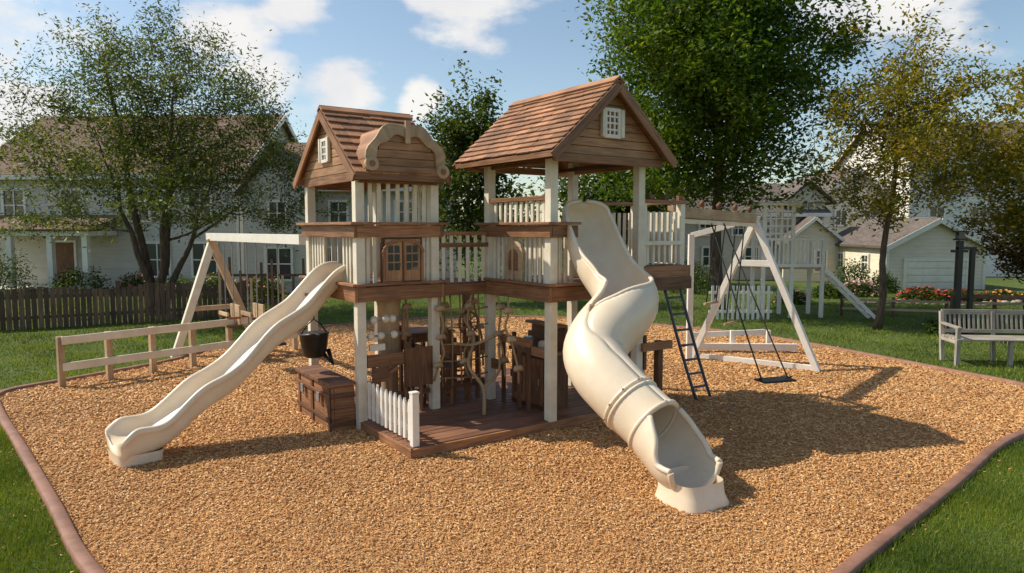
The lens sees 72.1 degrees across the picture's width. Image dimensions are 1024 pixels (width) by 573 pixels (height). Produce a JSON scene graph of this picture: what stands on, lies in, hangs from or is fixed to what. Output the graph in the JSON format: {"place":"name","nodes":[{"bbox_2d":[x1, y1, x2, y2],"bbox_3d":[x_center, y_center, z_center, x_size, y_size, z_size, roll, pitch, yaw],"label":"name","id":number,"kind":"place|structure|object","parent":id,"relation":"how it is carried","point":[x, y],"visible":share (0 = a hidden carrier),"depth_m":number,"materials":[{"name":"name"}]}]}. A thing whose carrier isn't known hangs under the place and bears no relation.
{"place":"outdoors","nodes":[
{"label":"outdoors","id":0,"kind":"place"},
{"bbox_2d":[0,236,1023,572],"bbox_3d":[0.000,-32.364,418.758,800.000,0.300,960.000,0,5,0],"label":"ground","id":1,"kind":"structure","parent":0,"point":[1012,284],"depth_m":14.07,"materials":[{"name":"green plant"}]},
{"bbox_2d":[0,248,37,295],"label":"shrub","id":2,"kind":"object","parent":1,"relation":"on","point":[18,274],"visible":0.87,"depth_m":22.66,"materials":[{"name":"green plant"}]},
{"bbox_2d":[0,215,119,294],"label":"porch","id":3,"kind":"object","parent":1,"relation":"on","point":[51,255],"visible":0.56,"depth_m":23.29,"materials":[{"name":"white paint"}]},
{"bbox_2d":[42,264,114,294],"bbox_3d":[-14.285,-0.239,23.280,2.169,1.051,1.880,0,5,0],"label":"shrub","id":4,"kind":"object","parent":1,"relation":"on","point":[74,278],"visible":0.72,"depth_m":23.07,"materials":[{"name":"green plant"}]},
{"bbox_2d":[0,277,249,330],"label":"wooden fence","id":5,"kind":"object","parent":1,"relation":"on","point":[94,294],"visible":0.77,"depth_m":16.06,"materials":[{"name":"brown wood"}]},
{"bbox_2d":[115,269,157,291],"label":"flowering shrub","id":6,"kind":"object","parent":1,"relation":"on","point":[132,282],"visible":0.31,"depth_m":23.14,"materials":[{"name":"green plant"}]},
{"bbox_2d":[0,125,290,290],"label":"walls","id":7,"kind":"structure","parent":1,"relation":"on","point":[114,260],"depth_m":24.70,"materials":[{"name":"grey"}]},
{"bbox_2d":[0,114,294,174],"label":"roof","id":8,"kind":"structure","parent":7,"relation":"on","point":[3,166],"depth_m":26.31,"materials":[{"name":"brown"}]},
{"bbox_2d":[0,115,298,285],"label":"windows and doors","id":9,"kind":"structure","parent":7,"relation":"attached to","point":[66,252],"depth_m":24.63,"materials":[{"name":"white paint"}]},
{"bbox_2d":[155,274,193,295],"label":"shrub","id":10,"kind":"object","parent":1,"relation":"on","point":[184,278],"visible":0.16,"depth_m":22.95,"materials":[{"name":"green plant"}]},
{"bbox_2d":[0,0,367,314],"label":"locust tree","id":11,"kind":"object","parent":1,"relation":"on","point":[169,179],"visible":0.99,"depth_m":16.86,"materials":[{"name":"green plant"}]},
{"bbox_2d":[191,272,236,296],"bbox_3d":[-9.549,-0.079,22.693,1.600,0.827,1.402,0,5,0],"label":"flowering shrub","id":12,"kind":"object","parent":1,"relation":"on","point":[214,281],"visible":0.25,"depth_m":22.50,"materials":[{"name":"green plant"}]},
{"bbox_2d":[242,276,268,296],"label":"flowering shrub","id":13,"kind":"object","parent":1,"relation":"on","point":[249,277],"visible":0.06,"depth_m":22.35,"materials":[{"name":"green plant"}]},
{"bbox_2d":[216,257,306,319],"bbox_3d":[-5.675,0.097,16.093,2.150,1.548,0.060,0,5,0],"label":"wooden trellis","id":14,"kind":"object","parent":1,"relation":"on","point":[220,301],"visible":0.57,"depth_m":16.06,"materials":[{"name":"beige wood"}]},
{"bbox_2d":[246,273,289,304],"bbox_3d":[-7.194,0.043,20.582,1.333,0.931,1.181,0,5,0],"label":"flowering shrub","id":15,"kind":"object","parent":1,"relation":"on","point":[265,290],"visible":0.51,"depth_m":20.44,"materials":[{"name":"green plant"}]},
{"bbox_2d":[235,147,321,292],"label":"front gable","id":16,"kind":"structure","parent":1,"relation":"on","point":[285,266],"depth_m":23.63,"materials":[{"name":"grey"}]},
{"bbox_2d":[239,191,455,280],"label":"walls","id":17,"kind":"structure","parent":1,"relation":"on","point":[338,196],"depth_m":24.18,"materials":[{"name":"grey wood"}]},
{"bbox_2d":[231,142,460,194],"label":"roof","id":18,"kind":"structure","parent":17,"relation":"on","point":[296,145],"depth_m":26.54,"materials":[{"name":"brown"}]},
{"bbox_2d":[230,153,462,261],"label":"windows and doors","id":19,"kind":"structure","parent":17,"relation":"attached to","point":[340,218],"depth_m":24.12,"materials":[{"name":"white paint"}]},
{"bbox_2d":[403,51,524,300],"bbox_3d":[-1.306,-3.083,20.243,4.053,7.210,4.324,0,5,0],"label":"young oak tree","id":20,"kind":"object","parent":1,"relation":"on","point":[461,135],"visible":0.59,"depth_m":19.75,"materials":[{"name":"green plant"}]},
{"bbox_2d":[470,247,523,279],"bbox_3d":[-0.135,-1.200,27.980,3.481,2.216,3.122,0,5,0],"label":"shrub","id":21,"kind":"object","parent":1,"relation":"on","point":[480,265],"visible":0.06,"depth_m":27.98,"materials":[{"name":"green plant"}]},
{"bbox_2d":[527,167,698,247],"bbox_3d":[4.162,-3.310,26.566,6.446,6.630,6.124,-2,5,-19],"label":"oak tree","id":22,"kind":"object","parent":1,"relation":"on","point":[584,181],"visible":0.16,"depth_m":26.19,"materials":[{"name":"green plant"}]},
{"bbox_2d":[456,156,837,258],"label":"distant trees","id":23,"kind":"object","parent":1,"relation":"on","point":[563,202],"depth_m":54.07,"materials":[{"name":"green plant"}]},
{"bbox_2d":[662,253,710,282],"bbox_3d":[6.838,-0.713,28.020,2.253,1.225,2.110,-3,5,-30],"label":"shrub","id":24,"kind":"object","parent":1,"relation":"on","point":[697,268],"visible":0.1,"depth_m":27.94,"materials":[{"name":"green plant"}]},
{"bbox_2d":[667,261,710,293],"bbox_3d":[6.286,-0.330,24.085,2.186,1.099,1.981,0,5,0],"label":"shrub","id":25,"kind":"object","parent":1,"relation":"on","point":[701,282],"visible":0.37,"depth_m":23.81,"materials":[{"name":"green plant"}]},
{"bbox_2d":[565,0,904,313],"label":"maple tree","id":26,"kind":"object","parent":1,"relation":"on","point":[712,66],"visible":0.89,"depth_m":16.52,"materials":[{"name":"green plant"}]},
{"bbox_2d":[655,217,823,279],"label":"walls","id":27,"kind":"structure","parent":1,"relation":"on","point":[700,241],"depth_m":29.97,"materials":[{"name":"beige wood"}]},
{"bbox_2d":[665,184,831,212],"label":"roof","id":28,"kind":"structure","parent":27,"relation":"on","point":[775,189],"depth_m":30.39,"materials":[{"name":"grey"}]},
{"bbox_2d":[672,205,832,266],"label":"windows and doors","id":29,"kind":"structure","parent":27,"relation":"attached to","point":[705,254],"depth_m":29.87,"materials":[{"name":"white paint"}]},
{"bbox_2d":[708,286,772,318],"bbox_3d":[5.400,0.379,16.613,1.500,0.800,0.050,0,5,0],"label":"white picket fence","id":30,"kind":"object","parent":1,"relation":"on","point":[743,292],"visible":0.84,"depth_m":16.59,"materials":[{"name":"paint"}]},
{"bbox_2d":[771,288,811,303],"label":"flowering shrub","id":31,"kind":"object","parent":1,"relation":"on","point":[797,295],"visible":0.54,"depth_m":20.38,"materials":[{"name":"green plant"}]},
{"bbox_2d":[770,180,844,281],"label":"front gable wing","id":32,"kind":"structure","parent":1,"relation":"on","point":[807,227],"depth_m":29.01,"materials":[{"name":"white wood"}]},
{"bbox_2d":[747,201,875,318],"bbox_3d":[7.383,-0.662,17.416,2.917,2.858,1.236,1,5,9],"label":"white play structure","id":33,"kind":"object","parent":1,"relation":"on","point":[808,265],"visible":0.87,"depth_m":17.16,"materials":[{"name":"paint"}]},
{"bbox_2d":[811,282,846,298],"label":"shrub","id":34,"kind":"object","parent":1,"relation":"on","point":[829,290],"visible":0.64,"depth_m":22.16,"materials":[{"name":"green plant"}]},
{"bbox_2d":[828,255,878,288],"bbox_3d":[11.902,-0.454,24.562,1.576,1.280,1.446,0,5,0],"label":"shrub","id":35,"kind":"object","parent":1,"relation":"on","point":[853,271],"visible":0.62,"depth_m":24.44,"materials":[{"name":"green plant"}]},
{"bbox_2d":[840,279,878,296],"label":"flowering shrub","id":36,"kind":"object","parent":1,"relation":"on","point":[858,289],"visible":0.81,"depth_m":22.66,"materials":[{"name":"green plant"}]},
{"bbox_2d":[867,270,900,292],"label":"shrub","id":37,"kind":"object","parent":1,"relation":"on","point":[891,287],"visible":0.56,"depth_m":23.91,"materials":[{"name":"green plant"}]},
{"bbox_2d":[775,0,1023,329],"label":"ash tree","id":38,"kind":"object","parent":1,"relation":"on","point":[918,130],"visible":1,"depth_m":14.56,"materials":[{"name":"green plant"}]},
{"bbox_2d":[895,286,948,300],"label":"flowering shrub","id":39,"kind":"object","parent":1,"relation":"on","point":[922,293],"visible":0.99,"depth_m":21.35,"materials":[{"name":"green plant"}]},
{"bbox_2d":[837,130,1023,276],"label":"walls","id":40,"kind":"structure","parent":1,"relation":"on","point":[990,267],"depth_m":31.85,"materials":[{"name":"white"}]},
{"bbox_2d":[828,125,1023,258],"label":"windows and doors","id":41,"kind":"structure","parent":40,"relation":"attached to","point":[944,213],"depth_m":31.79,"materials":[{"name":"white paint"}]},
{"bbox_2d":[833,122,1022,169],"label":"roof","id":42,"kind":"structure","parent":40,"relation":"on","point":[984,129],"depth_m":34.27,"materials":[{"name":"grey"}]},
{"bbox_2d":[840,296,1023,319],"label":"split rail fence","id":43,"kind":"object","parent":1,"relation":"on","point":[946,302],"visible":0.66,"depth_m":17.16,"materials":[{"name":"brown wood"}]},
{"bbox_2d":[861,299,1022,305],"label":"stone border","id":44,"kind":"object","parent":1,"relation":"on","point":[870,302],"visible":0.38,"depth_m":20.34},
{"bbox_2d":[920,315,972,335],"bbox_3d":[8.966,0.780,14.516,0.916,0.480,0.920,4,6,39],"label":"shrub","id":45,"kind":"object","parent":1,"relation":"on","point":[932,326],"visible":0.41,"depth_m":14.49,"materials":[{"name":"green plant"}]},
{"bbox_2d":[936,288,982,301],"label":"flowering shrub","id":46,"kind":"object","parent":1,"relation":"on","point":[949,291],"visible":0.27,"depth_m":21.28,"materials":[{"name":"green plant"}]},
{"bbox_2d":[951,231,976,334],"bbox_3d":[8.980,-0.036,14.045,0.480,2.151,0.200,0,5,0],"label":"lantern post","id":47,"kind":"object","parent":1,"relation":"on","point":[959,250],"visible":0.9,"depth_m":14.00,"materials":[{"name":"black metal"}]},
{"bbox_2d":[910,58,1023,253],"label":"ash tree","id":48,"kind":"object","parent":1,"relation":"on","point":[1014,213],"visible":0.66,"depth_m":15.69,"materials":[{"name":"green plant"}]},
{"bbox_2d":[939,309,1023,366],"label":"park bench","id":49,"kind":"object","parent":1,"relation":"on","point":[957,338],"visible":0.98,"depth_m":11.65,"materials":[{"name":"grey wood"}]},
{"bbox_2d":[947,195,1023,309],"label":"plum tree","id":50,"kind":"object","parent":1,"relation":"on","point":[1017,260],"visible":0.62,"depth_m":17.67,"materials":[{"name":"green plant"}]},
{"bbox_2d":[950,293,1023,321],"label":"wooden rail fence","id":51,"kind":"object","parent":1,"relation":"on","point":[989,296],"visible":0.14,"depth_m":14.40,"materials":[{"name":"brown wood"}]},
{"bbox_2d":[980,289,1022,301],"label":"flowering shrub","id":52,"kind":"object","parent":1,"relation":"on","point":[1001,292],"visible":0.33,"depth_m":20.93,"materials":[{"name":"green plant"}]},
{"bbox_2d":[0,0,1023,224],"label":"sky","id":53,"kind":"structure","parent":0,"point":[376,55],"materials":[{"name":"blue"}]},
{"bbox_2d":[0,316,1023,572],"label":"mulch ground","id":54,"kind":"structure","parent":0,"point":[573,532],"depth_m":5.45,"materials":[{"name":"brown wood"}]},
{"bbox_2d":[55,317,297,386],"bbox_3d":[-5.032,0.924,11.125,0.127,0.720,3.821,4,6,38],"label":"rail fence","id":55,"kind":"object","parent":54,"relation":"on","point":[109,360],"visible":0.67,"depth_m":10.49,"materials":[{"name":"beige wood"}]},
{"bbox_2d":[105,261,352,467],"bbox_3d":[-2.785,0.688,7.360,2.576,1.812,0.616,-4,6,-43],"label":"wavy slide","id":56,"kind":"object","parent":54,"relation":"on","point":[142,438],"visible":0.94,"depth_m":7.15,"materials":[{"name":"beige plastic"}]},
{"bbox_2d":[170,233,305,357],"bbox_3d":[-4.324,0.268,10.723,1.531,2.137,4.000,-3,5,-28],"label":"swing set","id":57,"kind":"object","parent":54,"relation":"on","point":[237,308],"visible":0.84,"depth_m":11.74,"materials":[{"name":"white paint"}]},
{"bbox_2d":[295,365,354,431],"bbox_3d":[-2.155,1.263,8.037,0.305,0.535,1.148,-3,6,-35],"label":"treasure chest","id":58,"kind":"object","parent":54,"relation":"on","point":[325,397],"visible":0.99,"depth_m":7.71,"materials":[{"name":"brown wood"}]},
{"bbox_2d":[293,105,451,429],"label":"play tower","id":59,"kind":"structure","parent":54,"relation":"on","point":[359,152],"depth_m":7.75,"materials":[{"name":"beige paint"}]},
{"bbox_2d":[298,293,333,364],"bbox_3d":[-2.275,0.499,8.081,0.349,0.860,0.352,2,5,20],"label":"hanging bucket","id":60,"kind":"object","parent":59,"relation":"attached to","point":[314,344],"visible":0.81,"depth_m":7.99,"materials":[{"name":"black plastic"}]},
{"bbox_2d":[366,311,405,351],"bbox_3d":[-1.402,0.494,7.774,0.480,0.410,0.090,-3,6,-35],"label":"bead game panel","id":61,"kind":"object","parent":59,"relation":"attached to","point":[392,318],"visible":1,"depth_m":7.74,"materials":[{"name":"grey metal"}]},
{"bbox_2d":[380,237,423,282],"bbox_3d":[-1.204,-0.286,7.757,0.560,0.512,0.090,-3,6,-35],"label":"door panel","id":62,"kind":"structure","parent":59,"relation":"in","point":[401,258],"depth_m":7.73,"materials":[{"name":"brown wood"}]},
{"bbox_2d":[439,231,487,295],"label":"play bridge","id":63,"kind":"structure","parent":59,"relation":"attached to","point":[459,285],"depth_m":8.28,"materials":[{"name":"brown wood"}]},
{"bbox_2d":[354,367,601,458],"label":"wooden platform","id":64,"kind":"structure","parent":54,"relation":"on","point":[461,422],"depth_m":7.64,"materials":[{"name":"brown wood"}]},
{"bbox_2d":[367,325,401,391],"bbox_3d":[-1.678,0.923,9.014,0.413,0.851,0.395,3,6,35],"label":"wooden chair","id":65,"kind":"object","parent":64,"relation":"on","point":[400,329],"visible":0.12,"depth_m":8.91,"materials":[{"name":"brown wood"}]},
{"bbox_2d":[376,300,400,408],"bbox_3d":[-1.431,0.759,8.204,0.312,1.308,0.320,-3,6,-35],"label":"tree trunk","id":66,"kind":"object","parent":64,"relation":"on","point":[389,308],"visible":0.34,"depth_m":8.08,"materials":[{"name":"beige wood"}]},
{"bbox_2d":[368,382,419,446],"bbox_3d":[-1.242,1.235,7.185,0.080,0.531,1.145,-3,6,-35],"label":"picket fence","id":67,"kind":"object","parent":64,"relation":"on","point":[378,410],"visible":1,"depth_m":7.07,"materials":[{"name":"white paint"}]},
{"bbox_2d":[367,346,432,412],"bbox_3d":[-1.254,1.062,7.888,0.780,0.740,0.100,-3,6,-35],"label":"play counter","id":68,"kind":"object","parent":64,"relation":"on","point":[417,362],"visible":0.81,"depth_m":7.90,"materials":[{"name":"brown wood"}]},
{"bbox_2d":[399,325,454,389],"bbox_3d":[-1.187,0.945,9.182,0.700,0.780,0.552,-3,6,-35],"label":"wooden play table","id":69,"kind":"object","parent":64,"relation":"on","point":[418,334],"visible":0.24,"depth_m":8.95,"materials":[{"name":"brown wood"}]},
{"bbox_2d":[427,328,470,404],"bbox_3d":[-0.766,0.960,8.575,0.392,0.851,0.375,3,6,35],"label":"wooden chair","id":70,"kind":"object","parent":64,"relation":"on","point":[448,366],"visible":0.36,"depth_m":8.51,"materials":[{"name":"brown wood"}]},
{"bbox_2d":[445,319,471,376],"bbox_3d":[-0.742,0.889,9.428,0.413,0.851,0.395,0,5,-5],"label":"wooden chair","id":71,"kind":"object","parent":64,"relation":"on","point":[458,354],"visible":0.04,"depth_m":9.27,"materials":[{"name":"brown wood"}]},
{"bbox_2d":[401,294,523,414],"bbox_3d":[-0.520,0.745,8.152,1.209,1.363,1.316,-3,6,-35],"label":"hanging climbing rope","id":72,"kind":"object","parent":64,"relation":"on","point":[470,302],"visible":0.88,"depth_m":8.22,"materials":[{"name":"brown fabric"}]},
{"bbox_2d":[399,330,544,411],"bbox_3d":[-0.482,0.965,8.511,2.439,0.830,1.655,0,5,0],"label":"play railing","id":73,"kind":"object","parent":64,"relation":"on","point":[531,349],"visible":0.54,"depth_m":8.36,"materials":[{"name":"brown wood"}]},
{"bbox_2d":[457,294,479,342],"bbox_3d":[-0.543,0.388,8.387,0.320,0.600,0.130,-3,6,-35],"label":"steering wheel","id":74,"kind":"object","parent":73,"relation":"attached to","point":[463,332],"visible":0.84,"depth_m":8.39,"materials":[{"name":"brown wood"}]},
{"bbox_2d":[508,319,567,410],"bbox_3d":[0.321,0.916,8.377,0.427,0.970,0.710,-3,6,-35],"label":"play kitchen cabinet","id":75,"kind":"object","parent":64,"relation":"on","point":[537,337],"visible":0.51,"depth_m":8.20,"materials":[{"name":"brown wood"}]},
{"bbox_2d":[0,315,1023,572],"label":"playground edging","id":76,"kind":"object","parent":54,"relation":"on","point":[80,553],"visible":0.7,"depth_m":5.87,"materials":[{"name":"brown wood"}]},
{"bbox_2d":[452,75,677,421],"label":"play tower","id":77,"kind":"structure","parent":54,"relation":"on","point":[598,126],"depth_m":7.82,"materials":[{"name":"beige paint"}]},
{"bbox_2d":[602,195,691,373],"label":"play balcony","id":78,"kind":"structure","parent":77,"relation":"attached to","point":[659,240],"depth_m":8.69,"materials":[{"name":"beige paint"}]},
{"bbox_2d":[663,289,710,399],"bbox_3d":[2.219,0.692,8.913,0.827,1.563,0.078,-2,5,-22],"label":"climbing ladder","id":79,"kind":"object","parent":78,"relation":"attached to","point":[689,328],"visible":0.92,"depth_m":8.90,"materials":[{"name":"black metal"}]},
{"bbox_2d":[562,199,728,513],"bbox_3d":[1.000,0.389,6.671,1.080,2.522,2.874,-1,5,-10],"label":"spiral tube slide","id":80,"kind":"object","parent":54,"relation":"on","point":[639,411],"visible":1,"depth_m":6.19,"materials":[{"name":"beige plastic"}]},
{"bbox_2d":[628,335,672,390],"bbox_3d":[1.490,1.012,8.850,0.500,0.920,0.930,-3,6,-35],"label":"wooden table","id":81,"kind":"object","parent":54,"relation":"on","point":[657,347],"visible":0.47,"depth_m":8.53,"materials":[{"name":"brown wood"}]},
{"bbox_2d":[667,206,820,371],"bbox_3d":[3.686,0.068,10.845,2.105,2.507,4.222,2,5,19],"label":"frame","id":82,"kind":"object","parent":54,"relation":"on","point":[750,221],"visible":0.83,"depth_m":11.26,"materials":[{"name":"beige wood"}]},
{"bbox_2d":[683,197,751,325],"bbox_3d":[2.955,-0.310,10.253,0.173,1.895,2.272,4,6,41],"label":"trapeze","id":83,"kind":"object","parent":82,"relation":"hanging from","point":[701,203],"visible":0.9,"depth_m":10.53,"materials":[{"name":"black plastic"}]},
{"bbox_2d":[711,223,791,379],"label":"swing ropes","id":84,"kind":"object","parent":82,"relation":"hanging from","point":[760,378],"visible":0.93,"depth_m":9.49,"materials":[{"name":"black metal"}]},
{"bbox_2d":[754,376,796,383],"bbox_3d":[3.360,1.192,8.979,0.480,0.028,0.240,-1,5,-17],"label":"swing seat","id":85,"kind":"object","parent":84,"relation":"hanging from","point":[778,379],"visible":1,"depth_m":8.94,"materials":[{"name":"black rubber"}]},
{"bbox_2d":[824,173,886,232],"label":"walls","id":86,"kind":"structure","parent":0,"point":[828,222],"depth_m":33.80,"materials":[{"name":"beige"}]},
{"bbox_2d":[792,167,859,189],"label":"roof","id":87,"kind":"structure","parent":86,"relation":"on","point":[831,181],"depth_m":34.96,"materials":[{"name":"grey"}]},
{"bbox_2d":[826,168,889,225],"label":"windows and doors","id":88,"kind":"structure","parent":86,"relation":"attached to","point":[836,212],"depth_m":33.78,"materials":[{"name":"white paint"}]},
{"bbox_2d":[839,223,986,288],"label":"walls","id":89,"kind":"structure","parent":0,"point":[937,241],"depth_m":25.29,"materials":[{"name":"beige"}]},
{"bbox_2d":[835,217,962,247],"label":"roof","id":90,"kind":"structure","parent":89,"relation":"on","point":[859,238],"depth_m":27.00,"materials":[{"name":"grey"}]},
{"bbox_2d":[838,218,995,288],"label":"windows and doors","id":91,"kind":"structure","parent":89,"relation":"attached to","point":[928,269],"depth_m":25.29,"materials":[{"name":"white paint"}]}
]}

